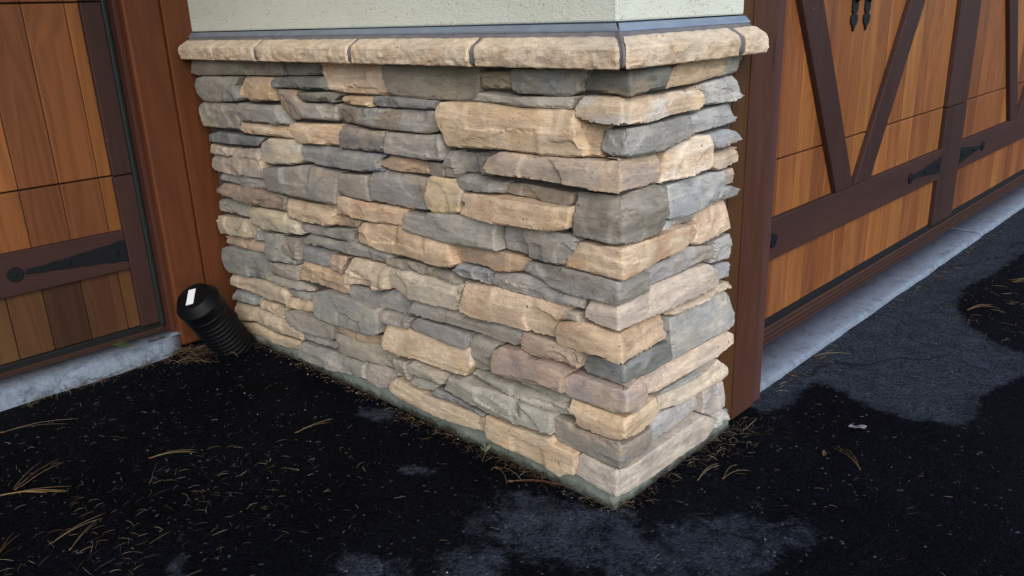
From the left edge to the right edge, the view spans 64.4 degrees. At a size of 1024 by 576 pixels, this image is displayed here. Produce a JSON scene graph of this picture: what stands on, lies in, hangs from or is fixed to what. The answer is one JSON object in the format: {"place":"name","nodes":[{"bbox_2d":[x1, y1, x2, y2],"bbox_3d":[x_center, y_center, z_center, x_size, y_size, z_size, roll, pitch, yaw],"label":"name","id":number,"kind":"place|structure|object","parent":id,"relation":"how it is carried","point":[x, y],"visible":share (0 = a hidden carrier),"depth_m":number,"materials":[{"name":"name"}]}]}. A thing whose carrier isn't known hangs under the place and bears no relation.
{"place":"outdoors","nodes":[
{"label":"outdoors","id":0,"kind":"place"},
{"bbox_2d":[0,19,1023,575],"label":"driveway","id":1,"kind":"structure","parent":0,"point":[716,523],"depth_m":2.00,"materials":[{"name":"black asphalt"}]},
{"bbox_2d":[0,531,21,551],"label":"pine needle bundle","id":2,"kind":"object","parent":1,"relation":"on","point":[8,542],"visible":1,"depth_m":1.81,"materials":[{"name":"brown plant"}]},
{"bbox_2d":[0,486,65,496],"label":"pine needle bundle","id":3,"kind":"object","parent":1,"relation":"on","point":[29,490],"visible":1,"depth_m":2.00,"materials":[{"name":"brown plant"}]},
{"bbox_2d":[0,419,65,432],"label":"pine needle bundle","id":4,"kind":"object","parent":1,"relation":"on","point":[27,426],"visible":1,"depth_m":2.33,"materials":[{"name":"brown plant"}]},
{"bbox_2d":[14,457,62,490],"bbox_3d":[-1.208,0.471,2.089,0.065,0.012,0.156,-2,19,1],"label":"pine needle bundle","id":5,"kind":"object","parent":1,"relation":"on","point":[33,473],"visible":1,"depth_m":2.07,"materials":[{"name":"brown plant"}]},
{"bbox_2d":[49,513,104,543],"bbox_3d":[-0.983,0.544,1.850,0.012,0.010,0.138,10,22,32],"label":"pine needle bundle","id":6,"kind":"object","parent":1,"relation":"on","point":[52,542],"visible":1,"depth_m":1.84,"materials":[{"name":"brown plant"}]},
{"bbox_2d":[69,520,96,550],"bbox_3d":[-0.960,0.550,1.829,0.007,0.010,0.117,0,19,6],"label":"pine needle bundle","id":7,"kind":"object","parent":1,"relation":"on","point":[80,536],"visible":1,"depth_m":1.81,"materials":[{"name":"brown plant"}]},
{"bbox_2d":[0,330,181,411],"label":"concrete strip","id":8,"kind":"object","parent":1,"relation":"on","point":[27,386],"visible":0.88,"depth_m":2.63,"materials":[{"name":"grey concrete"}]},
{"bbox_2d":[114,339,138,346],"bbox_3d":[-1.307,0.186,2.760,0.089,0.030,0.033,-11,21,-25],"label":"conifer sprig","id":9,"kind":"object","parent":8,"relation":"on","point":[123,345],"visible":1,"depth_m":2.75,"materials":[{"name":"green plant"}]},
{"bbox_2d":[0,0,310,378],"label":"door frame","id":10,"kind":"object","parent":1,"relation":"on","point":[167,133],"visible":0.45,"depth_m":2.71,"materials":[{"name":"brown wood"}]},
{"bbox_2d":[0,0,159,372],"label":"garage door","id":11,"kind":"structure","parent":10,"relation":"attached to","point":[75,274],"depth_m":2.58,"materials":[{"name":"brown wood"}]},
{"bbox_2d":[0,0,76,2],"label":"door panel","id":12,"kind":"structure","parent":11,"relation":"in","point":[1,1],"depth_m":2.43,"materials":[{"name":"brown wood"}]},
{"bbox_2d":[0,3,110,192],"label":"door panel","id":13,"kind":"structure","parent":11,"relation":"in","point":[51,130],"depth_m":2.50,"materials":[{"name":"brown wood"}]},
{"bbox_2d":[0,174,125,253],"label":"door panel","id":14,"kind":"structure","parent":11,"relation":"in","point":[34,217],"depth_m":2.59,"materials":[{"name":"brown wood"}]},
{"bbox_2d":[0,269,139,364],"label":"door panel","id":15,"kind":"structure","parent":11,"relation":"in","point":[34,323],"depth_m":2.67,"materials":[{"name":"brown wood"}]},
{"bbox_2d":[149,449,193,457],"bbox_3d":[-0.898,0.437,2.156,0.123,0.011,0.014,-6,19,-11],"label":"pine needle bundle","id":16,"kind":"object","parent":1,"relation":"on","point":[175,451],"visible":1,"depth_m":2.15,"materials":[{"name":"brown plant"}]},
{"bbox_2d":[176,283,256,355],"bbox_3d":[-1.003,0.137,2.789,0.150,0.354,0.285,5,20,20],"label":"drain pipe","id":17,"kind":"object","parent":1,"relation":"on","point":[206,314],"visible":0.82,"depth_m":2.69,"materials":[{"name":"black plastic"}]},
{"bbox_2d":[295,418,333,432],"bbox_3d":[-0.550,0.384,2.275,0.121,0.010,0.013,-16,23,-36],"label":"pine needle bundle","id":18,"kind":"object","parent":1,"relation":"on","point":[312,425],"visible":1,"depth_m":2.27,"materials":[{"name":"brown plant"}]},
{"bbox_2d":[178,22,768,509],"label":"stone pier","id":19,"kind":"structure","parent":1,"relation":"on","point":[516,248],"depth_m":1.91,"materials":[{"name":"beige stone"}]},
{"bbox_2d":[187,0,749,37],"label":"stucco wall","id":20,"kind":"structure","parent":19,"relation":"on","point":[242,18],"depth_m":1.83,"materials":[{"name":"paint"}]},
{"bbox_2d":[481,441,491,461],"bbox_3d":[-0.069,0.415,2.089,0.030,0.025,0.082,2,19,11],"label":"conifer sprig","id":21,"kind":"object","parent":1,"relation":"on","point":[488,446],"visible":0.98,"depth_m":2.10,"materials":[{"name":"green plant"}]},
{"bbox_2d":[41,333,966,572],"bbox_3d":[0.080,0.401,2.168,2.472,0.004,2.620,15,25,42],"label":"grit","id":22,"kind":"object","parent":1,"relation":"on","point":[422,421],"visible":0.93,"depth_m":2.32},
{"bbox_2d":[0,223,1023,575],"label":"pine needle litter","id":23,"kind":"object","parent":1,"relation":"on","point":[206,351],"visible":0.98,"depth_m":2.15,"materials":[{"name":"brown plant"}]},
{"bbox_2d":[507,479,569,486],"bbox_3d":[0.067,0.468,1.959,0.159,0.011,0.008,2,19,12],"label":"pine needle bundle","id":24,"kind":"object","parent":1,"relation":"on","point":[531,479],"visible":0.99,"depth_m":1.96,"materials":[{"name":"brown plant"}]},
{"bbox_2d":[697,463,719,480],"bbox_3d":[0.477,0.444,1.981,0.101,0.010,0.010,-19,25,-40],"label":"pine needle bundle","id":25,"kind":"object","parent":1,"relation":"on","point":[705,471],"visible":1,"depth_m":1.97,"materials":[{"name":"brown plant"}]},
{"bbox_2d":[664,0,1023,418],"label":"door frame","id":26,"kind":"object","parent":1,"relation":"on","point":[754,126],"visible":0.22,"depth_m":2.10,"materials":[{"name":"brown wood"}]},
{"bbox_2d":[764,0,1023,327],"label":"garage door","id":27,"kind":"structure","parent":26,"relation":"attached to","point":[900,123],"depth_m":3.07,"materials":[{"name":"brown wood"}]},
{"bbox_2d":[765,82,1023,318],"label":"door panel","id":28,"kind":"structure","parent":27,"relation":"in","point":[801,177],"depth_m":3.20,"materials":[{"name":"brown wood"}]},
{"bbox_2d":[776,0,1023,158],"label":"door panel","id":29,"kind":"structure","parent":27,"relation":"in","point":[860,56],"depth_m":2.94,"materials":[{"name":"brown wood"}]},
{"bbox_2d":[832,446,860,469],"bbox_3d":[0.840,0.416,2.023,0.032,0.011,0.118,-7,19,-14],"label":"pine needle bundle","id":30,"kind":"object","parent":1,"relation":"on","point":[851,456],"visible":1,"depth_m":2.01,"materials":[{"name":"brown plant"}]},
{"bbox_2d":[849,424,866,428],"bbox_3d":[0.918,0.367,2.161,0.047,0.006,0.020,-2,19,0],"label":"fallen leaf","id":31,"kind":"object","parent":1,"relation":"on","point":[858,426],"visible":1,"depth_m":2.16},
{"bbox_2d":[760,229,980,391],"bbox_3d":[1.403,0.030,3.133,0.137,0.052,2.180,15,25,42],"label":"concrete strip","id":32,"kind":"object","parent":1,"relation":"on","point":[783,354],"visible":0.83,"depth_m":2.96,"materials":[{"name":"grey concrete"}]},
{"bbox_2d":[952,183,1023,235],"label":"concrete strip","id":33,"kind":"object","parent":1,"relation":"on","point":[988,218],"visible":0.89,"depth_m":4.15,"materials":[{"name":"grey concrete"}]}
]}

